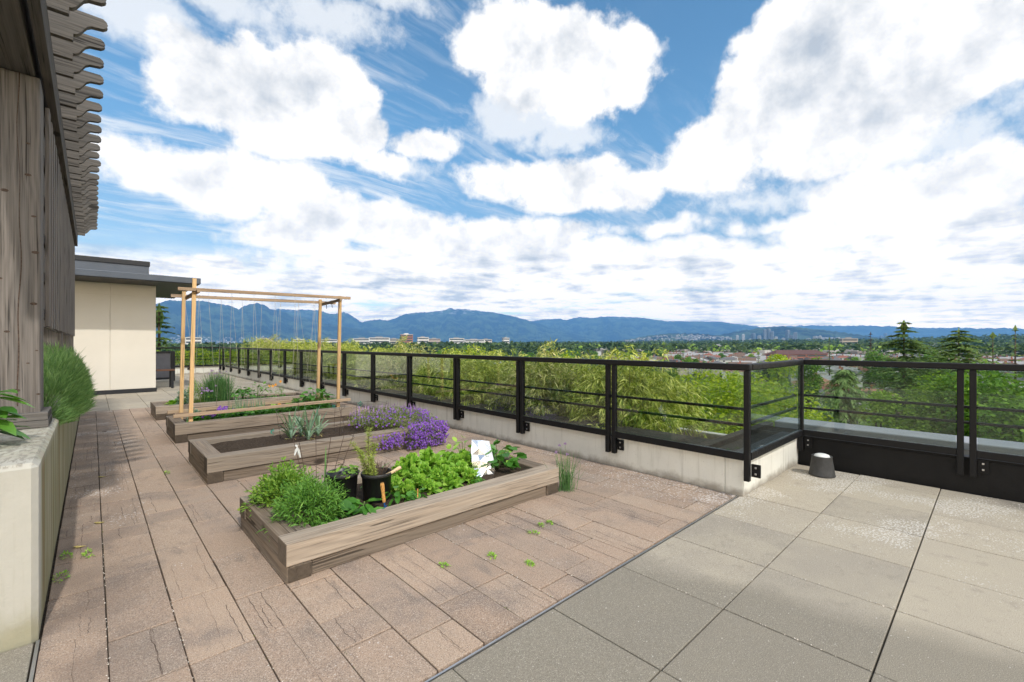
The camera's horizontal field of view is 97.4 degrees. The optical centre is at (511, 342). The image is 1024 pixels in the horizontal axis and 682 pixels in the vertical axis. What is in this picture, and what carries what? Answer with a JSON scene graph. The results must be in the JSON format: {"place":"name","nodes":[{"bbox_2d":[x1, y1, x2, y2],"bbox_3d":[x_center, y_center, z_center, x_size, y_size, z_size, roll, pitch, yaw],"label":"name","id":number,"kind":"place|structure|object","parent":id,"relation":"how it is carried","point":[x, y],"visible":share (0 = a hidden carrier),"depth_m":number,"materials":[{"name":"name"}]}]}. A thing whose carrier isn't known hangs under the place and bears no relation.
{"place":"outdoors","nodes":[
{"label":"outdoors","id":0,"kind":"place"},
{"bbox_2d":[156,300,414,343],"bbox_3d":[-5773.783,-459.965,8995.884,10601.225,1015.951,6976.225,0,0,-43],"label":"mountains","id":1,"kind":"structure","parent":0,"point":[264,322],"depth_m":9626.40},
{"bbox_2d":[272,309,362,328],"bbox_3d":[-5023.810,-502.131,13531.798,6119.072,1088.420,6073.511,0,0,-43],"label":"mountains","id":2,"kind":"structure","parent":0,"point":[348,320],"depth_m":13856.25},
{"bbox_2d":[358,308,606,341],"bbox_3d":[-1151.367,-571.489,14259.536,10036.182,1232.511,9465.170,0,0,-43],"label":"mountains","id":3,"kind":"structure","parent":0,"point":[444,325],"depth_m":13895.17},
{"bbox_2d":[0,373,1023,681],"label":"slab floor","id":4,"kind":"structure","parent":0,"point":[694,603],"depth_m":2.36,"materials":[{"name":"grey concrete"}]},
{"bbox_2d":[156,351,174,380],"bbox_3d":[-12.859,0.825,15.219,2.350,1.050,0.100,0,0,-43],"label":"privacy screen","id":5,"kind":"object","parent":4,"relation":"on","point":[165,359],"visible":0.2,"depth_m":15.80,"materials":[{"name":"grey metal"}]},
{"bbox_2d":[808,453,835,477],"bbox_3d":[3.160,1.238,4.588,0.234,0.217,0.234,0,0,-43],"label":"vent cover","id":6,"kind":"object","parent":4,"relation":"on","point":[821,465],"visible":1,"depth_m":4.51,"materials":[{"name":"grey plastic"}]},
{"bbox_2d":[188,350,895,430],"bbox_3d":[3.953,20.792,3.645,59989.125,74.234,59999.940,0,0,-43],"label":"ground","id":7,"kind":"structure","parent":0,"point":[787,377],"depth_m":268.83,"materials":[{"name":"green plant"}]},
{"bbox_2d":[156,303,185,364],"bbox_3d":[-18.573,9.622,23.670,7.087,23.456,7.738,0,0,-8],"label":"conifer tree","id":8,"kind":"object","parent":7,"relation":"on","point":[160,317],"visible":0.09,"depth_m":23.58,"materials":[{"name":"green plant"}]},
{"bbox_2d":[157,335,349,343],"bbox_3d":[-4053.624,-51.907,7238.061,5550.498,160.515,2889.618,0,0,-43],"label":"town","id":9,"kind":"object","parent":7,"relation":"on","point":[226,340],"visible":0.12,"depth_m":7680.02},
{"bbox_2d":[433,344,496,369],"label":"lime shrub","id":10,"kind":"object","parent":7,"relation":"on","point":[464,354],"visible":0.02,"depth_m":12.48,"materials":[{"name":"green plant"}]},
{"bbox_2d":[156,335,1023,356],"bbox_3d":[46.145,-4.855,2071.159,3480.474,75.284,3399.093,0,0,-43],"label":"woodland","id":11,"kind":"object","parent":7,"relation":"on","point":[670,348],"visible":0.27,"depth_m":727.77,"materials":[{"name":"green plant"}]},
{"bbox_2d":[413,333,1023,343],"bbox_3d":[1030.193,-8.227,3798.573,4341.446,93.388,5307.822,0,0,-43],"label":"woodland","id":12,"kind":"object","parent":7,"relation":"on","point":[987,337],"visible":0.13,"depth_m":2207.63,"materials":[{"name":"green plant"}]},
{"bbox_2d":[663,361,833,433],"bbox_3d":[4.316,10.866,9.022,3.694,20.971,3.351,0,0,-43],"label":"lime shrub","id":13,"kind":"object","parent":7,"relation":"on","point":[726,397],"visible":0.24,"depth_m":8.45,"materials":[{"name":"green plant"}]},
{"bbox_2d":[764,354,805,417],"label":"broadleaf tree","id":14,"kind":"object","parent":7,"relation":"on","point":[776,375],"visible":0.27,"depth_m":44.51,"materials":[{"name":"green plant"}]},
{"bbox_2d":[765,350,827,358],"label":"brick school","id":15,"kind":"object","parent":7,"relation":"on","point":[800,354],"visible":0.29,"depth_m":468.47,"materials":[{"name":"red brick"}]},
{"bbox_2d":[587,341,1020,356],"bbox_3d":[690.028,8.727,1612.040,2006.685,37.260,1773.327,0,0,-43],"label":"town","id":16,"kind":"object","parent":7,"relation":"on","point":[600,351],"visible":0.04,"depth_m":657.85},
{"bbox_2d":[789,357,828,412],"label":"broadleaf tree","id":17,"kind":"object","parent":7,"relation":"on","point":[812,378],"visible":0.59,"depth_m":54.46,"materials":[{"name":"green plant"}]},
{"bbox_2d":[808,370,891,426],"bbox_3d":[20.419,11.487,27.248,9.315,19.727,10.064,0,0,-3],"label":"conifer tree","id":18,"kind":"object","parent":7,"relation":"on","point":[845,379],"visible":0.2,"depth_m":26.96,"materials":[{"name":"green plant"}]},
{"bbox_2d":[862,350,896,385],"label":"broadleaf tree","id":19,"kind":"object","parent":7,"relation":"on","point":[869,356],"visible":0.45,"depth_m":146.92,"materials":[{"name":"green plant"}]},
{"bbox_2d":[858,389,909,429],"bbox_3d":[18.437,11.826,22.318,2.577,19.072,3.508,0,0,19],"label":"broadleaf tree","id":20,"kind":"object","parent":7,"relation":"on","point":[878,407],"visible":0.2,"depth_m":21.98,"materials":[{"name":"green plant"}]},
{"bbox_2d":[810,320,982,428],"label":"conifer tree","id":21,"kind":"object","parent":7,"relation":"on","point":[917,345],"visible":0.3,"depth_m":46.15,"materials":[{"name":"green plant"}]},
{"bbox_2d":[882,371,968,436],"bbox_3d":[20.181,11.360,21.935,4.554,20.007,5.702,0,0,-43],"label":"broadleaf tree","id":22,"kind":"object","parent":7,"relation":"on","point":[923,398],"visible":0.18,"depth_m":21.70,"materials":[{"name":"green plant"}]},
{"bbox_2d":[884,328,1023,413],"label":"conifer tree","id":23,"kind":"object","parent":7,"relation":"on","point":[966,348],"visible":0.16,"depth_m":49.36,"materials":[{"name":"green plant"}]},
{"bbox_2d":[900,359,1023,439],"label":"broadleaf tree","id":24,"kind":"object","parent":7,"relation":"on","point":[996,376],"visible":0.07,"depth_m":20.39,"materials":[{"name":"green plant"}]},
{"bbox_2d":[915,377,1013,436],"bbox_3d":[37.140,11.934,36.413,8.982,18.856,7.933,0,0,-43],"label":"broadleaf tree","id":25,"kind":"object","parent":7,"relation":"on","point":[986,384],"visible":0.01,"depth_m":36.56,"materials":[{"name":"green plant"}]},
{"bbox_2d":[949,382,1023,442],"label":"broadleaf tree","id":26,"kind":"object","parent":7,"relation":"on","point":[1014,434],"visible":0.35,"depth_m":18.08,"materials":[{"name":"green plant"}]},
{"bbox_2d":[1007,325,1023,386],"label":"conifer tree","id":27,"kind":"object","parent":7,"relation":"on","point":[1015,345],"visible":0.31,"depth_m":93.23,"materials":[{"name":"green plant"}]},
{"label":"roof slab","id":28,"kind":"structure","parent":7,"relation":"on","visible":0},
{"bbox_2d":[27,415,939,681],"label":"deck","id":29,"kind":"structure","parent":28,"relation":"on","point":[47,599],"depth_m":2.66,"materials":[{"name":"brown wood"}]},
{"bbox_2d":[0,393,77,652],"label":"concrete planter","id":30,"kind":"object","parent":29,"relation":"on","point":[34,470],"visible":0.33,"depth_m":2.04,"materials":[{"name":"concrete"}]},
{"bbox_2d":[0,389,34,439],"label":"broad leaved plant","id":31,"kind":"object","parent":30,"relation":"on","point":[7,427],"visible":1,"depth_m":2.38,"materials":[{"name":"green plant"}]},
{"bbox_2d":[0,0,107,430],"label":"pergola","id":32,"kind":"object","parent":30,"relation":"on","point":[49,203],"visible":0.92,"depth_m":2.89,"materials":[{"name":"brown wood"}]},
{"bbox_2d":[44,337,99,425],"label":"ornamental grass","id":33,"kind":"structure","parent":30,"relation":"on","point":[67,375],"depth_m":3.64,"materials":[{"name":"green plant"}]},
{"bbox_2d":[74,255,200,394],"bbox_3d":[-13.176,-0.465,11.300,8.140,3.670,5.300,0,0,-43],"label":"penthouse","id":34,"kind":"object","parent":29,"relation":"on","point":[115,317],"visible":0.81,"depth_m":11.89,"materials":[{"name":"beige paint"}]},
{"bbox_2d":[175,366,220,374],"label":"wall","id":35,"kind":"structure","parent":29,"relation":"on","point":[199,370],"depth_m":19.50,"materials":[{"name":"paint"}]},
{"bbox_2d":[156,347,218,369],"bbox_3d":[-15.765,0.689,17.345,7.600,1.010,0.090,0,0,-43],"label":"glass railing","id":36,"kind":"object","parent":35,"relation":"attached to","point":[188,367],"visible":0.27,"depth_m":19.18,"materials":[{"name":"black paint"}]},
{"bbox_2d":[28,496,738,681],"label":"floor edging","id":37,"kind":"object","parent":29,"relation":"on","point":[37,647],"visible":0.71,"depth_m":2.18,"materials":[{"name":"metal"}]},
{"bbox_2d":[34,402,734,681],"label":"paver floor","id":38,"kind":"structure","parent":29,"relation":"on","point":[406,612],"depth_m":2.62,"materials":[{"name":"brown wood"}]},
{"bbox_2d":[150,391,315,420],"bbox_3d":[-5.506,1.230,9.058,2.700,0.243,0.961,0,0,-43],"label":"raised bed","id":39,"kind":"object","parent":38,"relation":"on","point":[159,409],"visible":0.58,"depth_m":8.42,"materials":[{"name":"brown wood"}]},
{"bbox_2d":[196,369,242,401],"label":"chives","id":40,"kind":"object","parent":39,"relation":"on","point":[222,393],"visible":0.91,"depth_m":8.68,"materials":[{"name":"green plant"}]},
{"bbox_2d":[230,386,257,399],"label":"bean plant","id":41,"kind":"object","parent":39,"relation":"on","point":[237,393],"visible":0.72,"depth_m":8.99,"materials":[{"name":"green plant"}]},
{"bbox_2d":[166,403,351,443],"bbox_3d":[-3.955,1.222,7.206,2.435,0.260,1.005,0,0,-43],"label":"raised bed","id":42,"kind":"object","parent":38,"relation":"on","point":[179,430],"visible":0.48,"depth_m":6.55,"materials":[{"name":"brown wood"}]},
{"bbox_2d":[167,278,350,421],"bbox_3d":[-3.940,0.130,7.231,2.500,2.061,0.953,0,0,-43],"label":"bean trellis","id":43,"kind":"object","parent":42,"relation":"on","point":[181,412],"visible":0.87,"depth_m":6.90,"materials":[{"name":"brown wood"}]},
{"bbox_2d":[186,403,331,421],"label":"ground cover","id":44,"kind":"object","parent":42,"relation":"on","point":[257,412],"visible":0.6,"depth_m":6.92,"materials":[{"name":"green plant"}]},
{"bbox_2d":[296,387,334,405],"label":"pepper plant","id":45,"kind":"object","parent":42,"relation":"on","point":[313,397],"visible":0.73,"depth_m":7.80,"materials":[{"name":"green plant"}]},
{"bbox_2d":[188,417,425,483],"bbox_3d":[-2.402,1.224,5.519,2.425,0.254,1.151,0,0,-43],"label":"raised bed","id":46,"kind":"object","parent":38,"relation":"on","point":[216,459],"visible":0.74,"depth_m":4.98,"materials":[{"name":"brown wood"}]},
{"bbox_2d":[277,406,302,439],"bbox_3d":[-2.584,0.970,5.249,0.251,0.455,0.574,0,0,6],"label":"leek","id":47,"kind":"object","parent":46,"relation":"on","point":[289,433],"visible":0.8,"depth_m":5.25,"materials":[{"name":"green plant"}]},
{"bbox_2d":[285,404,320,439],"bbox_3d":[-2.355,0.942,5.197,0.233,0.512,0.475,0,0,21],"label":"leek","id":48,"kind":"object","parent":46,"relation":"on","point":[307,431],"visible":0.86,"depth_m":5.21,"materials":[{"name":"green plant"}]},
{"bbox_2d":[276,401,344,440],"bbox_3d":[-2.427,0.966,5.462,0.764,0.390,0.764,-4,6,-43],"label":"wire cage","id":49,"kind":"object","parent":46,"relation":"on","point":[313,415],"visible":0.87,"depth_m":5.42,"materials":[{"name":"black metal"}]},
{"bbox_2d":[295,409,327,436],"bbox_3d":[-2.342,0.985,5.429,0.248,0.425,0.488,0,0,35],"label":"leek","id":50,"kind":"object","parent":46,"relation":"on","point":[317,423],"visible":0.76,"depth_m":5.45,"materials":[{"name":"green plant"}]},
{"bbox_2d":[345,402,449,449],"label":"bellflower","id":51,"kind":"object","parent":46,"relation":"in","point":[412,414],"visible":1,"depth_m":5.80,"materials":[{"name":"purple plant"}]},
{"bbox_2d":[240,450,558,583],"bbox_3d":[-0.787,1.239,3.689,2.300,0.225,1.091,0,0,-43],"label":"raised bed","id":52,"kind":"object","parent":38,"relation":"on","point":[294,553],"visible":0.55,"depth_m":3.03,"materials":[{"name":"brown wood"}]},
{"bbox_2d":[237,456,319,516],"bbox_3d":[-1.680,1.023,3.290,0.551,0.376,0.518,0,0,-6],"label":"herb bush","id":53,"kind":"object","parent":52,"relation":"on","point":[270,488],"visible":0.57,"depth_m":3.23,"materials":[{"name":"green plant"}]},
{"bbox_2d":[255,468,350,540],"bbox_3d":[-1.345,1.031,3.016,0.567,0.413,0.598,0,0,-9],"label":"herb bush","id":54,"kind":"object","parent":52,"relation":"on","point":[331,508],"visible":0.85,"depth_m":2.93,"materials":[{"name":"green plant"}]},
{"bbox_2d":[289,433,353,482],"bbox_3d":[-1.527,0.961,3.602,0.484,0.451,0.484,7,-9,-43],"label":"wire cage","id":55,"kind":"object","parent":52,"relation":"on","point":[322,458],"visible":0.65,"depth_m":3.59,"materials":[{"name":"black metal"}]},
{"bbox_2d":[326,464,360,502],"bbox_3d":[-1.233,1.025,3.282,0.236,0.300,0.230,0,0,2],"label":"plant pot","id":56,"kind":"object","parent":52,"relation":"on","point":[347,476],"visible":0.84,"depth_m":3.23,"materials":[{"name":"black plastic"}]},
{"bbox_2d":[338,497,384,514],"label":"strawberry plant","id":57,"kind":"object","parent":52,"relation":"on","point":[348,502],"visible":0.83,"depth_m":3.03,"materials":[{"name":"green plant"}]},
{"bbox_2d":[347,427,395,503],"bbox_3d":[-1.022,0.906,3.339,0.384,0.569,0.246,0,0,-43],"label":"plant pot","id":58,"kind":"object","parent":52,"relation":"on","point":[373,477],"visible":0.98,"depth_m":3.28,"materials":[{"name":"black plastic"}]},
{"bbox_2d":[390,475,403,491],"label":"lettuce","id":59,"kind":"object","parent":52,"relation":"on","point":[396,480],"visible":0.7,"depth_m":3.50,"materials":[{"name":"green plant"}]},
{"bbox_2d":[380,486,414,506],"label":"strawberry plant","id":60,"kind":"object","parent":52,"relation":"on","point":[396,494],"visible":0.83,"depth_m":3.24,"materials":[{"name":"green plant"}]},
{"bbox_2d":[391,460,407,477],"bbox_3d":[-0.979,1.115,3.887,0.200,0.193,0.196,0,0,20],"label":"lettuce","id":61,"kind":"object","parent":52,"relation":"on","point":[397,464],"visible":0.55,"depth_m":3.88,"materials":[{"name":"green plant"}]},
{"bbox_2d":[393,478,418,498],"bbox_3d":[-0.801,1.127,3.416,0.197,0.204,0.201,0,0,43],"label":"lettuce","id":62,"kind":"object","parent":52,"relation":"on","point":[406,486],"visible":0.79,"depth_m":3.38,"materials":[{"name":"green plant"}]},
{"bbox_2d":[400,452,422,475],"bbox_3d":[-0.872,1.101,3.999,0.310,0.258,0.307,0,0,1],"label":"lettuce","id":63,"kind":"object","parent":52,"relation":"on","point":[411,458],"visible":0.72,"depth_m":3.97,"materials":[{"name":"green plant"}]},
{"bbox_2d":[409,473,425,490],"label":"lettuce","id":64,"kind":"object","parent":52,"relation":"on","point":[417,479],"visible":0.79,"depth_m":3.59,"materials":[{"name":"green plant"}]},
{"bbox_2d":[416,462,430,477],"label":"lettuce","id":65,"kind":"object","parent":52,"relation":"on","point":[424,467],"visible":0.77,"depth_m":3.90,"materials":[{"name":"green plant"}]},
{"bbox_2d":[419,446,439,468],"bbox_3d":[-0.763,1.111,4.137,0.303,0.303,0.310,0,0,20],"label":"lettuce","id":66,"kind":"object","parent":52,"relation":"on","point":[429,455],"visible":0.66,"depth_m":4.12,"materials":[{"name":"green plant"}]},
{"bbox_2d":[419,477,442,494],"bbox_3d":[-0.646,1.137,3.513,0.237,0.178,0.198,0,0,6],"label":"lettuce","id":67,"kind":"object","parent":52,"relation":"on","point":[429,484],"visible":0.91,"depth_m":3.48,"materials":[{"name":"green plant"}]},
{"bbox_2d":[427,466,443,482],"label":"lettuce","id":68,"kind":"object","parent":52,"relation":"on","point":[435,473],"visible":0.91,"depth_m":3.71,"materials":[{"name":"green plant"}]},
{"bbox_2d":[440,469,463,490],"bbox_3d":[-0.490,1.113,3.599,0.206,0.201,0.210,0,0,20],"label":"lettuce","id":69,"kind":"object","parent":52,"relation":"on","point":[452,479],"visible":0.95,"depth_m":3.58,"materials":[{"name":"green plant"}]},
{"bbox_2d":[437,436,471,459],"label":"strawberry plant","id":70,"kind":"object","parent":52,"relation":"on","point":[442,452],"visible":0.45,"depth_m":4.33,"materials":[{"name":"green plant"}]},
{"bbox_2d":[450,459,471,475],"bbox_3d":[-0.456,1.125,3.935,0.257,0.216,0.252,0,0,31],"label":"lettuce","id":71,"kind":"object","parent":52,"relation":"on","point":[459,466],"visible":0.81,"depth_m":3.91,"materials":[{"name":"green plant"}]},
{"bbox_2d":[459,467,480,484],"bbox_3d":[-0.364,1.121,3.755,0.224,0.170,0.226,0,0,38],"label":"lettuce","id":72,"kind":"object","parent":52,"relation":"on","point":[470,474],"visible":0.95,"depth_m":3.73,"materials":[{"name":"green plant"}]},
{"bbox_2d":[471,440,494,476],"bbox_3d":[-0.259,1.011,3.975,0.205,0.302,0.149,0,0,-21],"label":"foil sheet","id":73,"kind":"object","parent":52,"relation":"on","point":[480,449],"visible":0.93,"depth_m":3.97,"materials":[{"name":"silver metal"}]},
{"bbox_2d":[482,439,526,469],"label":"strawberry plant","id":74,"kind":"object","parent":52,"relation":"on","point":[512,462],"visible":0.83,"depth_m":4.08,"materials":[{"name":"green plant"}]},
{"bbox_2d":[102,422,1021,681],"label":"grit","id":75,"kind":"object","parent":38,"relation":"on","point":[496,565],"visible":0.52,"depth_m":2.58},
{"bbox_2d":[541,442,585,492],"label":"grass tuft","id":76,"kind":"object","parent":38,"relation":"on","point":[565,477],"visible":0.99,"depth_m":4.11,"materials":[{"name":"green plant"}]},
{"bbox_2d":[233,366,711,444],"bbox_3d":[-5.320,1.391,12.438,0.516,0.718,21.350,0,0,-43],"label":"roof ledge","id":77,"kind":"object","parent":29,"relation":"on","point":[667,435],"visible":0.11,"depth_m":6.13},
{"bbox_2d":[221,366,724,492],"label":"wall","id":78,"kind":"structure","parent":29,"relation":"on","point":[707,471],"depth_m":5.35,"materials":[{"name":"paint"}]},
{"bbox_2d":[219,347,760,481],"bbox_3d":[-5.426,0.689,11.893,0.090,1.010,22.083,0,0,-43],"label":"glass railing","id":79,"kind":"object","parent":78,"relation":"attached to","point":[611,434],"visible":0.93,"depth_m":5.49,"materials":[{"name":"black paint"}]},
{"bbox_2d":[719,427,797,450],"bbox_3d":[2.714,1.216,4.993,2.100,0.268,0.281,0,0,-43],"label":"roof strip","id":80,"kind":"object","parent":29,"relation":"on","point":[739,444],"visible":0.14,"depth_m":5.14,"materials":[{"name":"grey metal"}]},
{"bbox_2d":[725,431,797,496],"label":"wall","id":81,"kind":"structure","parent":29,"relation":"on","point":[776,462],"depth_m":4.32,"materials":[{"name":"paint"}]},
{"bbox_2d":[743,359,803,459],"bbox_3d":[2.610,0.602,4.444,1.520,0.836,0.090,0,0,-43],"label":"glass railing","id":82,"kind":"object","parent":81,"relation":"on","point":[771,445],"visible":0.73,"depth_m":4.36,"materials":[{"name":"black paint"}]},
{"bbox_2d":[268,368,726,438],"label":"planter wall","id":83,"kind":"structure","parent":28,"relation":"on","point":[709,435],"depth_m":6.53,"materials":[{"name":"paint"}]},
{"bbox_2d":[698,421,773,447],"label":"parapet","id":84,"kind":"structure","parent":28,"relation":"on","point":[721,441],"depth_m":4.97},
{"bbox_2d":[775,417,1023,463],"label":"parapet","id":85,"kind":"structure","parent":28,"relation":"on","point":[999,446],"depth_m":4.97,"materials":[{"name":"grey metal"}]},
{"bbox_2d":[799,436,1023,502],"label":"roof curb","id":86,"kind":"structure","parent":28,"relation":"on","point":[1002,480],"depth_m":4.30,"materials":[{"name":"black metal"}]},
{"bbox_2d":[798,359,1023,476],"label":"glass railing","id":87,"kind":"object","parent":86,"relation":"attached to","point":[976,466],"visible":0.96,"depth_m":4.14,"materials":[{"name":"black paint"}]},
{"bbox_2d":[75,0,1023,328],"label":"sky","id":88,"kind":"structure","parent":0,"point":[760,163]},
{"bbox_2d":[532,316,764,341],"bbox_3d":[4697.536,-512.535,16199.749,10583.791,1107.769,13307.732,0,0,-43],"label":"mountains","id":89,"kind":"structure","parent":0,"point":[609,329],"depth_m":16258.29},
{"bbox_2d":[615,333,735,341],"bbox_3d":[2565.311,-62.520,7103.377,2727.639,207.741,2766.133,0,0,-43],"label":"mountains","id":90,"kind":"structure","parent":0,"point":[669,335],"depth_m":7128.97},
{"bbox_2d":[625,334,731,341],"bbox_3d":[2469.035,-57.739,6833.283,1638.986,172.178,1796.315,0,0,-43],"label":"town","id":91,"kind":"object","parent":90,"relation":"on","point":[688,338],"visible":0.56,"depth_m":6924.79},
{"bbox_2d":[720,326,882,339],"bbox_3d":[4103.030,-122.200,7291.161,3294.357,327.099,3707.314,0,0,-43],"label":"mountains","id":92,"kind":"structure","parent":0,"point":[802,333],"depth_m":7150.02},
{"bbox_2d":[773,325,1023,337],"bbox_3d":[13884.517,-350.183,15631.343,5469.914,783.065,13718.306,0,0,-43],"label":"mountains","id":93,"kind":"structure","parent":0,"point":[875,331],"depth_m":16245.02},
{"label":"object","id":94,"kind":"structure","parent":0,"visible":0},
{"bbox_2d":[156,348,237,365],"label":"hedge","id":95,"kind":"object","parent":94,"relation":"on","point":[216,354],"visible":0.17,"depth_m":20.88,"materials":[{"name":"green plant"}]},
{"bbox_2d":[233,335,281,367],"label":"bamboo","id":96,"kind":"object","parent":94,"relation":"on","point":[254,342],"visible":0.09,"depth_m":20.03,"materials":[{"name":"plant"}]},
{"bbox_2d":[240,334,292,368],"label":"bamboo","id":97,"kind":"object","parent":94,"relation":"on","point":[252,356],"visible":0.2,"depth_m":18.26,"materials":[{"name":"plant"}]},
{"bbox_2d":[260,339,305,370],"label":"bamboo","id":98,"kind":"object","parent":94,"relation":"on","point":[264,355],"visible":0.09,"depth_m":17.03,"materials":[{"name":"plant"}]},
{"bbox_2d":[272,337,328,376],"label":"bamboo","id":99,"kind":"object","parent":94,"relation":"on","point":[290,357],"visible":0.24,"depth_m":15.51,"materials":[{"name":"plant"}]},
{"bbox_2d":[289,337,350,376],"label":"bamboo","id":100,"kind":"object","parent":94,"relation":"on","point":[305,372],"visible":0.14,"depth_m":14.25,"materials":[{"name":"plant"}]},
{"bbox_2d":[307,339,367,380],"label":"bamboo","id":101,"kind":"object","parent":94,"relation":"on","point":[331,361],"visible":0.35,"depth_m":12.95,"materials":[{"name":"plant"}]},
{"bbox_2d":[346,345,399,388],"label":"bamboo","id":102,"kind":"object","parent":94,"relation":"on","point":[352,379],"visible":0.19,"depth_m":11.87,"materials":[{"name":"plant"}]},
{"bbox_2d":[353,335,449,391],"bbox_3d":[-2.581,0.609,10.757,2.242,1.686,2.427,0,0,16],"label":"bamboo","id":103,"kind":"object","parent":94,"relation":"on","point":[393,364],"visible":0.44,"depth_m":10.38,"materials":[{"name":"plant"}]},
{"bbox_2d":[405,348,479,395],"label":"bamboo","id":104,"kind":"object","parent":94,"relation":"on","point":[426,390],"visible":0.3,"depth_m":9.50,"materials":[{"name":"plant"}]},
{"bbox_2d":[433,346,534,410],"bbox_3d":[-0.362,0.745,8.398,2.226,1.414,2.167,0,0,-14],"label":"bamboo","id":105,"kind":"object","parent":94,"relation":"on","point":[482,373],"visible":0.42,"depth_m":8.07,"materials":[{"name":"plant"}]},
{"bbox_2d":[485,338,604,417],"bbox_3d":[0.657,0.676,7.283,2.242,1.551,2.427,0,0,17],"label":"bamboo","id":106,"kind":"object","parent":94,"relation":"on","point":[542,378],"visible":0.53,"depth_m":6.92,"materials":[{"name":"plant"}]},
{"bbox_2d":[567,350,661,420],"bbox_3d":[1.609,0.760,7.169,1.614,1.383,1.748,0,0,13],"label":"bamboo","id":107,"kind":"object","parent":94,"relation":"on","point":[610,351],"visible":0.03,"depth_m":7.08,"materials":[{"name":"plant"}]},
{"bbox_2d":[553,344,716,438],"bbox_3d":[1.649,0.729,6.290,2.263,1.445,2.179,0,0,-43],"label":"bamboo","id":108,"kind":"object","parent":94,"relation":"on","point":[640,382],"visible":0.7,"depth_m":5.84,"materials":[{"name":"plant"}]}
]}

